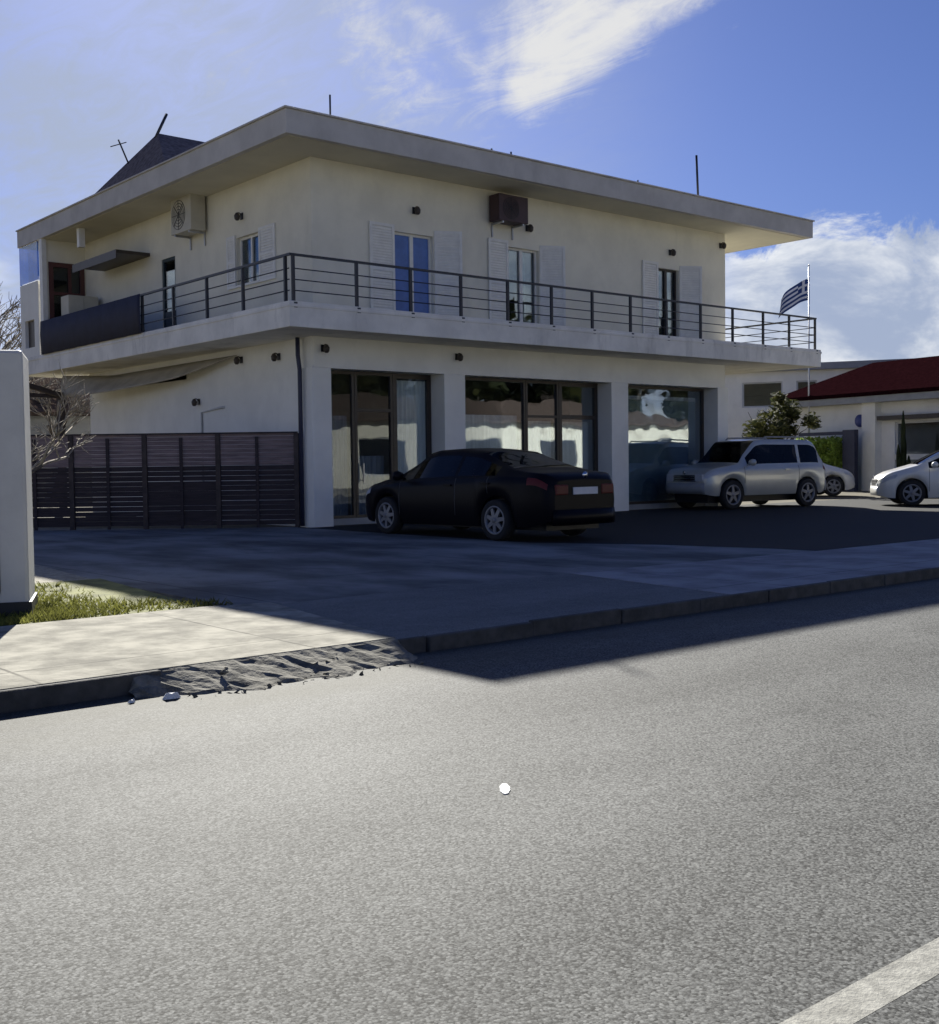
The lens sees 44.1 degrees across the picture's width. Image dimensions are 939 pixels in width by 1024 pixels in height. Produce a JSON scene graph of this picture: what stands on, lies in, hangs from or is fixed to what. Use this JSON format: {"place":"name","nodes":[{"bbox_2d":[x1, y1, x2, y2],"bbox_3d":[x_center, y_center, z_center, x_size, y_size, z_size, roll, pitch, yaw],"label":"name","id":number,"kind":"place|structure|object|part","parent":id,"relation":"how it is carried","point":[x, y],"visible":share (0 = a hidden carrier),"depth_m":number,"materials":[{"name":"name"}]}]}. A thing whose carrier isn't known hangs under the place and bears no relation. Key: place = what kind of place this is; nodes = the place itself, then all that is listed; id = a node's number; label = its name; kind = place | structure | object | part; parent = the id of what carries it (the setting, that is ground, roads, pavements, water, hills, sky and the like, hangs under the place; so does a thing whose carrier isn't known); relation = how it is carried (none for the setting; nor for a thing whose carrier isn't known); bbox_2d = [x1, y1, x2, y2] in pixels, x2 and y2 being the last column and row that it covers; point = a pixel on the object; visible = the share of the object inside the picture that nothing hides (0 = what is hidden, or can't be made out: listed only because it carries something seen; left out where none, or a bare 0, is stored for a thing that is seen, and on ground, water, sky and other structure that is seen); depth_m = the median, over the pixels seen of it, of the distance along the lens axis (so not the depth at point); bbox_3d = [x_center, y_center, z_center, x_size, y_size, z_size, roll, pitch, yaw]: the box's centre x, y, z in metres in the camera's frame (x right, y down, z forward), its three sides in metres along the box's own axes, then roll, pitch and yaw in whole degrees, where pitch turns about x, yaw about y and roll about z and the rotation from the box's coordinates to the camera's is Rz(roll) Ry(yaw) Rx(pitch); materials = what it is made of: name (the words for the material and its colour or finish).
{"place":"outdoors","nodes":[
{"label":"outdoors","id":0,"kind":"place"},
{"bbox_2d":[34,564,88,582],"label":"gravel yard","id":1,"kind":"structure","parent":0,"point":[42,574],"depth_m":13.19,"materials":[{"name":"grey gravel"}]},
{"bbox_2d":[0,579,232,625],"bbox_3d":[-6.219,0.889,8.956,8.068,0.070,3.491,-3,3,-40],"label":"grass","id":2,"kind":"structure","parent":0,"point":[66,611],"depth_m":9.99,"materials":[{"name":"green plant"}]},
{"bbox_2d":[0,350,37,615],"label":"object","id":3,"kind":"object","parent":2,"relation":"on","point":[18,593],"visible":0.85,"depth_m":9.57,"materials":[{"name":"grey paint"}]},
{"bbox_2d":[0,602,394,689],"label":"pavement","id":4,"kind":"structure","parent":0,"point":[40,653],"depth_m":8.04,"materials":[{"name":"concrete"}]},
{"bbox_2d":[33,527,809,604],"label":"forecourt","id":5,"kind":"structure","parent":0,"point":[276,565],"depth_m":14.94,"materials":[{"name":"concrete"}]},
{"bbox_2d":[31,431,299,529],"bbox_3d":[-6.366,-0.558,22.965,5.990,1.990,0.100,-1,2,0],"label":"slatted fence","id":6,"kind":"object","parent":5,"relation":"on","point":[109,491],"visible":0.91,"depth_m":22.95,"materials":[{"name":"brown wood"}]},
{"bbox_2d":[33,490,880,606],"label":"terrain","id":7,"kind":"structure","parent":0,"point":[852,494],"depth_m":26.64,"materials":[{"name":"grey concrete"}]},
{"bbox_2d":[56,392,67,507],"bbox_3d":[-10.641,-1.518,30.299,0.180,3.200,0.180,1,3,33],"label":"timber post","id":8,"kind":"object","parent":7,"relation":"on","point":[62,417],"visible":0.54,"depth_m":30.23,"materials":[{"name":"brown wood"}]},
{"bbox_2d":[29,383,60,397],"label":"pergola beam","id":9,"kind":"structure","parent":8,"relation":"attached to","point":[49,393],"depth_m":29.85,"materials":[{"name":"brown wood"}]},
{"bbox_2d":[15,95,821,527],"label":"two storey building","id":10,"kind":"structure","parent":7,"relation":"on","point":[581,325],"depth_m":25.96,"materials":[{"name":"paint"}]},
{"bbox_2d":[48,262,84,318],"bbox_3d":[-10.702,-5.405,30.865,0.960,2.380,0.090,-3,3,-40],"label":"balcony window","id":11,"kind":"structure","parent":10,"relation":"in","point":[50,264],"depth_m":30.71,"materials":[{"name":"brown wood"}]},
{"bbox_2d":[61,295,97,315],"bbox_3d":[-10.132,-4.869,30.218,0.800,1.450,0.520,-3,3,-40],"label":"storage cupboard","id":12,"kind":"object","parent":10,"relation":"on","point":[71,303],"visible":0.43,"depth_m":29.94,"materials":[{"name":"grey plastic"}]},
{"bbox_3d":[-10.123,-4.856,29.897,0.380,1.370,0.018,-3,3,-40],"label":"door","id":13,"kind":"part","parent":12,"relation":"part of","materials":[{"name":"grey plastic"}]},
{"bbox_3d":[-9.817,-4.871,30.155,0.380,1.370,0.018,-3,3,-40],"label":"door","id":14,"kind":"part","parent":12,"relation":"part of","materials":[{"name":"grey plastic"}]},
{"bbox_2d":[40,294,140,354],"bbox_3d":[-9.277,-4.480,28.085,0.046,0.871,6.100,-3,3,-40],"label":"privacy screen","id":15,"kind":"object","parent":10,"relation":"attached to","point":[119,318],"visible":1,"depth_m":27.79,"materials":[{"name":"grey fabric"}]},
{"bbox_2d":[61,355,236,396],"bbox_3d":[-7.737,-3.216,27.839,7.986,0.586,0.608,2,3,44],"label":"shade sail","id":16,"kind":"object","parent":10,"relation":"attached to","point":[95,384],"visible":0.97,"depth_m":28.30,"materials":[{"name":"beige fabric"}]},
{"bbox_2d":[162,256,176,327],"bbox_3d":[-7.049,-5.047,27.447,0.080,1.900,0.720,-3,3,-40],"label":"balcony door","id":17,"kind":"structure","parent":10,"relation":"in","point":[168,265],"depth_m":27.53,"materials":[{"name":"green paint"}]},
{"bbox_2d":[171,194,205,249],"bbox_3d":[-6.290,-6.499,26.026,0.430,1.100,0.980,-3,3,-40],"label":"air conditioner","id":18,"kind":"object","parent":10,"relation":"attached to","point":[187,215],"visible":1,"depth_m":25.72,"materials":[{"name":"white plastic"}]},
{"bbox_2d":[191,398,199,405],"bbox_3d":[-6.248,-2.503,26.449,0.185,0.181,0.130,-3,3,-40],"label":"wall lamp","id":19,"kind":"object","parent":10,"relation":"attached to","point":[194,402],"visible":1,"depth_m":26.41,"materials":[{"name":"black plastic"}]},
{"bbox_2d":[201,406,224,510],"bbox_3d":[-5.745,-1.126,26.052,0.060,2.448,1.080,-3,3,-40],"label":"wall pipe","id":20,"kind":"object","parent":10,"relation":"attached to","point":[220,407],"depth_m":26.31,"materials":[{"name":"grey metal"}]},
{"bbox_2d":[234,212,242,220],"bbox_3d":[-4.902,-6.266,24.588,0.185,0.181,0.130,-3,3,-40],"label":"wall lamp","id":21,"kind":"object","parent":10,"relation":"attached to","point":[237,216],"visible":1,"depth_m":24.55,"materials":[{"name":"black plastic"}]},
{"bbox_2d":[234,356,242,364],"bbox_3d":[-4.969,-3.255,24.887,0.185,0.181,0.130,-3,3,-40],"label":"wall lamp","id":22,"kind":"object","parent":10,"relation":"attached to","point":[237,360],"visible":1,"depth_m":24.84,"materials":[{"name":"black plastic"}]},
{"bbox_2d":[235,233,259,287],"bbox_3d":[-4.638,-5.327,24.551,0.200,1.060,1.040,-3,3,-40],"label":"window","id":23,"kind":"structure","parent":10,"relation":"in","point":[249,244],"depth_m":24.68,"materials":[{"name":"white paint"}]},
{"bbox_2d":[271,353,279,360],"bbox_3d":[-3.970,-3.168,23.704,0.185,0.181,0.130,-3,3,-40],"label":"wall lamp","id":24,"kind":"object","parent":10,"relation":"attached to","point":[274,357],"visible":1,"depth_m":23.66,"materials":[{"name":"black plastic"}]},
{"bbox_2d":[295,337,304,525],"bbox_3d":[-3.351,-1.582,22.941,0.086,3.720,0.150,-3,3,-40],"label":"drain pipe","id":25,"kind":"object","parent":10,"relation":"attached to","point":[300,426],"visible":1,"depth_m":22.89,"materials":[{"name":"black metal"}]},
{"bbox_2d":[321,344,329,352],"bbox_3d":[-2.824,-3.214,22.780,0.130,0.181,0.185,-3,3,-40],"label":"wall lamp","id":26,"kind":"object","parent":10,"relation":"attached to","point":[325,348],"visible":1,"depth_m":22.73,"materials":[{"name":"black plastic"}]},
{"bbox_2d":[331,371,355,518],"bbox_3d":[-2.767,-1.371,23.774,0.850,3.015,0.250,-3,3,-40],"label":"shop window","id":27,"kind":"structure","parent":10,"relation":"in","point":[339,423],"depth_m":23.96,"materials":[{"name":"brown metal"}]},
{"bbox_2d":[350,372,393,517],"bbox_3d":[-2.068,-1.405,24.372,0.970,3.015,0.395,-3,3,-40],"label":"shop door","id":28,"kind":"structure","parent":10,"relation":"in","point":[369,469],"depth_m":24.49,"materials":[{"name":"brown metal"}]},
{"bbox_2d":[392,374,431,473],"bbox_3d":[-1.256,-1.441,24.967,1.020,3.015,0.130,-3,3,-40],"label":"shop window","id":29,"kind":"structure","parent":10,"relation":"in","point":[411,399],"depth_m":24.99,"materials":[{"name":"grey glass"}]},
{"bbox_2d":[395,232,430,312],"bbox_3d":[-1.233,-4.926,24.352,1.020,1.770,0.074,-3,3,-40],"label":"balcony door","id":30,"kind":"structure","parent":10,"relation":"in","point":[413,251],"depth_m":24.38,"materials":[{"name":"white paint"}]},
{"bbox_2d":[412,206,420,214],"bbox_3d":[-1.095,-6.276,24.142,0.130,0.181,0.185,-3,3,-40],"label":"wall lamp","id":31,"kind":"object","parent":10,"relation":"attached to","point":[416,210],"visible":1,"depth_m":24.09,"materials":[{"name":"black plastic"}]},
{"bbox_2d":[455,353,462,360],"bbox_3d":[-0.214,-3.340,25.003,0.130,0.181,0.185,-3,3,-40],"label":"wall lamp","id":32,"kind":"object","parent":10,"relation":"attached to","point":[459,356],"visible":1,"depth_m":24.95,"materials":[{"name":"black plastic"}]},
{"bbox_2d":[465,377,525,449],"bbox_3d":[0.385,-1.524,26.446,2.200,3.015,0.280,-3,3,-40],"label":"shop window","id":33,"kind":"structure","parent":10,"relation":"in","point":[507,430],"depth_m":26.72,"materials":[{"name":"clear glass"}]},
{"bbox_2d":[489,193,527,239],"bbox_3d":[0.852,-6.512,25.623,0.860,0.880,0.410,-3,3,-40],"label":"air conditioner","id":34,"kind":"object","parent":10,"relation":"attached to","point":[507,209],"visible":1,"depth_m":25.42,"materials":[{"name":"black plastic"}]},
{"bbox_2d":[508,247,536,322],"bbox_3d":[1.148,-5.055,26.356,0.950,1.800,0.074,-3,3,-40],"label":"balcony door","id":35,"kind":"structure","parent":10,"relation":"in","point":[522,263],"depth_m":26.38,"materials":[{"name":"white paint"}]},
{"bbox_2d":[526,224,533,231],"bbox_3d":[1.366,-6.414,26.213,0.130,0.181,0.185,-3,3,-40],"label":"wall lamp","id":36,"kind":"object","parent":10,"relation":"attached to","point":[529,227],"visible":0.98,"depth_m":26.17,"materials":[{"name":"black plastic"}]},
{"bbox_2d":[525,380,558,460],"bbox_3d":[1.707,-1.582,27.429,1.070,3.015,0.080,-3,3,-40],"label":"shop door","id":37,"kind":"structure","parent":10,"relation":"in","point":[541,397],"depth_m":27.43,"materials":[{"name":"clear glass"}]},
{"bbox_2d":[558,382,597,470],"bbox_3d":[2.632,-1.626,28.207,1.330,3.015,0.080,-3,3,-40],"label":"shop window","id":38,"kind":"structure","parent":10,"relation":"in","point":[578,402],"depth_m":28.22,"materials":[{"name":"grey glass"}]},
{"bbox_2d":[628,385,703,504],"bbox_3d":[4.952,-1.738,30.161,3.500,3.015,0.080,-3,3,-40],"label":"shop window","id":39,"kind":"structure","parent":10,"relation":"in","point":[666,424],"depth_m":30.17,"materials":[{"name":"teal glass"}]},
{"bbox_2d":[658,268,675,335],"bbox_3d":[4.975,-5.254,29.576,0.820,1.830,0.074,-3,3,-40],"label":"balcony door","id":40,"kind":"structure","parent":10,"relation":"in","point":[667,278],"depth_m":29.65,"materials":[{"name":"clear glass"}]},
{"bbox_2d":[669,249,675,255],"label":"wall lamp","id":41,"kind":"object","parent":10,"relation":"attached to","point":[672,252],"visible":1,"depth_m":29.35,"materials":[{"name":"black plastic"}]},
{"bbox_2d":[719,242,725,248],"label":"wall lamp","id":42,"kind":"object","parent":10,"relation":"attached to","point":[721,245],"visible":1,"depth_m":30.66,"materials":[{"name":"black plastic"}]},
{"bbox_2d":[796,435,841,476],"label":"hedge","id":43,"kind":"object","parent":7,"relation":"on","point":[829,450],"visible":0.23,"depth_m":44.51,"materials":[{"name":"green plant"}]},
{"bbox_2d":[799,430,857,490],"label":"gate frame","id":44,"kind":"object","parent":7,"relation":"on","point":[849,450],"visible":0.59,"depth_m":43.76,"materials":[{"name":"grey metal"}]},
{"bbox_2d":[817,463,854,495],"bbox_3d":[10.517,-1.268,38.401,4.240,1.484,2.160,-1,2,0],"label":"parked car","id":45,"kind":"object","parent":7,"relation":"on","point":[840,483],"visible":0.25,"depth_m":37.59,"materials":[{"name":"white paint"}]},
{"bbox_2d":[896,411,910,467],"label":"cypress tree","id":46,"kind":"object","parent":7,"relation":"on","point":[902,459],"visible":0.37,"depth_m":41.38,"materials":[{"name":"green plant"}]},
{"bbox_2d":[0,578,938,1023],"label":"road","id":47,"kind":"structure","parent":0,"point":[724,816],"depth_m":4.14,"materials":[{"name":"grey asphalt"}]},
{"bbox_2d":[162,692,180,699],"bbox_3d":[-1.697,1.044,6.612,0.110,0.037,0.041,-2,3,-34],"label":"crumpled paper","id":48,"kind":"object","parent":47,"relation":"on","point":[171,695],"visible":1,"depth_m":6.60,"materials":[{"name":"white paper"}]},
{"bbox_2d":[128,638,423,698],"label":"kerb ramp","id":49,"kind":"structure","parent":47,"relation":"on","point":[263,672],"depth_m":7.19,"materials":[{"name":"grey concrete"}]},
{"bbox_2d":[499,783,509,794],"bbox_3d":[0.143,1.120,4.696,0.044,0.004,0.153,-1,2,0],"label":"paint spot","id":50,"kind":"object","parent":47,"relation":"on","point":[504,788],"visible":1,"depth_m":4.69,"materials":[{"name":"white paint"}]},
{"bbox_2d":[779,937,938,1023],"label":"road line","id":51,"kind":"object","parent":47,"relation":"on","point":[853,1003],"depth_m":2.88,"materials":[{"name":"paint"}]},
{"bbox_2d":[0,0,938,361],"label":"sky","id":52,"kind":"structure","parent":0,"point":[826,112],"materials":[{"name":"blue"}]},
{"bbox_2d":[279,573,729,638],"bbox_3d":[0.291,0.806,10.383,4.250,0.050,2.544,-3,3,-40],"label":"driveway apron","id":53,"kind":"object","parent":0,"point":[417,612],"visible":0.71,"depth_m":10.14,"materials":[{"name":"grey concrete"}]},
{"bbox_2d":[313,497,938,550],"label":"parking lot","id":54,"kind":"structure","parent":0,"point":[831,524],"depth_m":21.09,"materials":[{"name":"grey asphalt"}]},
{"bbox_2d":[366,448,614,540],"bbox_3d":[0.178,-0.349,19.767,2.285,1.473,5.110,-3,3,-40],"label":"parked car","id":55,"kind":"object","parent":54,"relation":"on","point":[497,494],"visible":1,"depth_m":18.43,"materials":[{"name":"black paint"}]},
{"bbox_3d":[-0.636,-0.734,19.532,0.197,0.418,1.421,-3,3,-40],"label":"side window","id":56,"kind":"part","parent":55,"relation":"part of","materials":[{"name":"black glass"}]},
{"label":"side window","id":57,"kind":"part","parent":55,"relation":"part of","materials":[{"name":"black glass"}]},
{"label":"rear window","id":58,"kind":"part","parent":55,"relation":"part of","materials":[{"name":"black glass"}]},
{"bbox_2d":[665,436,825,509],"bbox_3d":[7.132,-1.032,29.927,4.390,1.809,2.220,-2,3,-32],"label":"parked car","id":59,"kind":"object","parent":54,"relation":"on","point":[730,474],"visible":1,"depth_m":29.23,"materials":[{"name":"silver metal"}]},
{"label":"side window","id":60,"kind":"part","parent":59,"relation":"part of","materials":[{"name":"black glass"}]},
{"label":"side window","id":61,"kind":"part","parent":59,"relation":"part of","materials":[{"name":"black glass"}]},
{"bbox_2d":[870,450,938,505],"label":"parked car","id":62,"kind":"object","parent":54,"relation":"on","point":[916,482],"visible":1,"depth_m":29.33,"materials":[{"name":"white paint"}]},
{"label":"side window","id":63,"kind":"part","parent":62,"relation":"part of","materials":[{"name":"black glass"}]},
{"bbox_2d":[570,539,938,593],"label":"pavement","id":64,"kind":"structure","parent":0,"point":[740,575],"depth_m":12.91,"materials":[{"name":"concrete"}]},
{"label":"ground","id":65,"kind":"structure","parent":0,"visible":0},
{"bbox_2d":[0,299,44,383],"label":"bare tree","id":66,"kind":"object","parent":65,"relation":"on","point":[10,345],"visible":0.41,"depth_m":42.72,"materials":[{"name":"brown plant"}]},
{"bbox_2d":[0,281,70,396],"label":"bare tree","id":67,"kind":"object","parent":65,"relation":"on","point":[7,311],"visible":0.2,"depth_m":48.20,"materials":[{"name":"brown plant"}]},
{"bbox_2d":[29,377,84,497],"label":"bare tree","id":68,"kind":"object","parent":65,"relation":"on","point":[44,402],"visible":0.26,"depth_m":44.92,"materials":[{"name":"brown plant"}]},
{"bbox_2d":[29,377,91,497],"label":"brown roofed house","id":69,"kind":"structure","parent":65,"relation":"on","point":[80,427],"depth_m":46.10,"materials":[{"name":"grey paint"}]},
{"bbox_2d":[31,359,98,473],"bbox_3d":[-5.767,-0.496,13.663,2.705,2.638,2.114,-3,3,-40],"label":"bare tree","id":70,"kind":"object","parent":65,"relation":"on","point":[35,467],"visible":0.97,"depth_m":13.87,"materials":[{"name":"grey plant"}]},
{"bbox_2d":[0,567,938,713],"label":"kerb","id":71,"kind":"structure","parent":65,"relation":"on","point":[41,696],"depth_m":8.87,"materials":[{"name":"concrete"}]},
{"bbox_2d":[742,391,821,439],"bbox_3d":[10.805,-2.330,40.063,2.160,3.671,2.446,-3,3,-40],"label":"bush","id":72,"kind":"object","parent":65,"relation":"on","point":[780,424],"visible":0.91,"depth_m":39.94,"materials":[{"name":"green plant"}]},
{"bbox_2d":[779,265,809,436],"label":"flagpole","id":73,"kind":"object","parent":65,"relation":"on","point":[796,294],"visible":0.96,"depth_m":45.73,"materials":[{"name":"metal"}]},
{"bbox_2d":[725,358,911,439],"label":"white house","id":74,"kind":"structure","parent":65,"relation":"on","point":[750,393],"depth_m":53.11,"materials":[{"name":"grey paint"}]},
{"bbox_2d":[742,381,781,407],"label":"window","id":75,"kind":"structure","parent":74,"relation":"in","point":[743,406],"depth_m":53.08,"materials":[{"name":"grey paint"}]},
{"bbox_2d":[796,380,816,389],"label":"window","id":76,"kind":"structure","parent":74,"relation":"in","point":[815,381],"depth_m":52.21,"materials":[{"name":"grey paint"}]},
{"bbox_2d":[775,356,938,490],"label":"red roofed shop","id":77,"kind":"structure","parent":65,"relation":"on","point":[880,397],"depth_m":43.78,"materials":[{"name":"paint"}]},
{"bbox_2d":[855,415,861,426],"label":"round sign","id":78,"kind":"object","parent":77,"relation":"attached to","point":[858,420],"visible":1,"depth_m":44.33,"materials":[{"name":"blue paint"}]},
{"bbox_2d":[896,420,938,451],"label":"window","id":79,"kind":"structure","parent":77,"relation":"in","point":[897,423],"depth_m":42.83,"materials":[{"name":"grey paint"}]}
]}

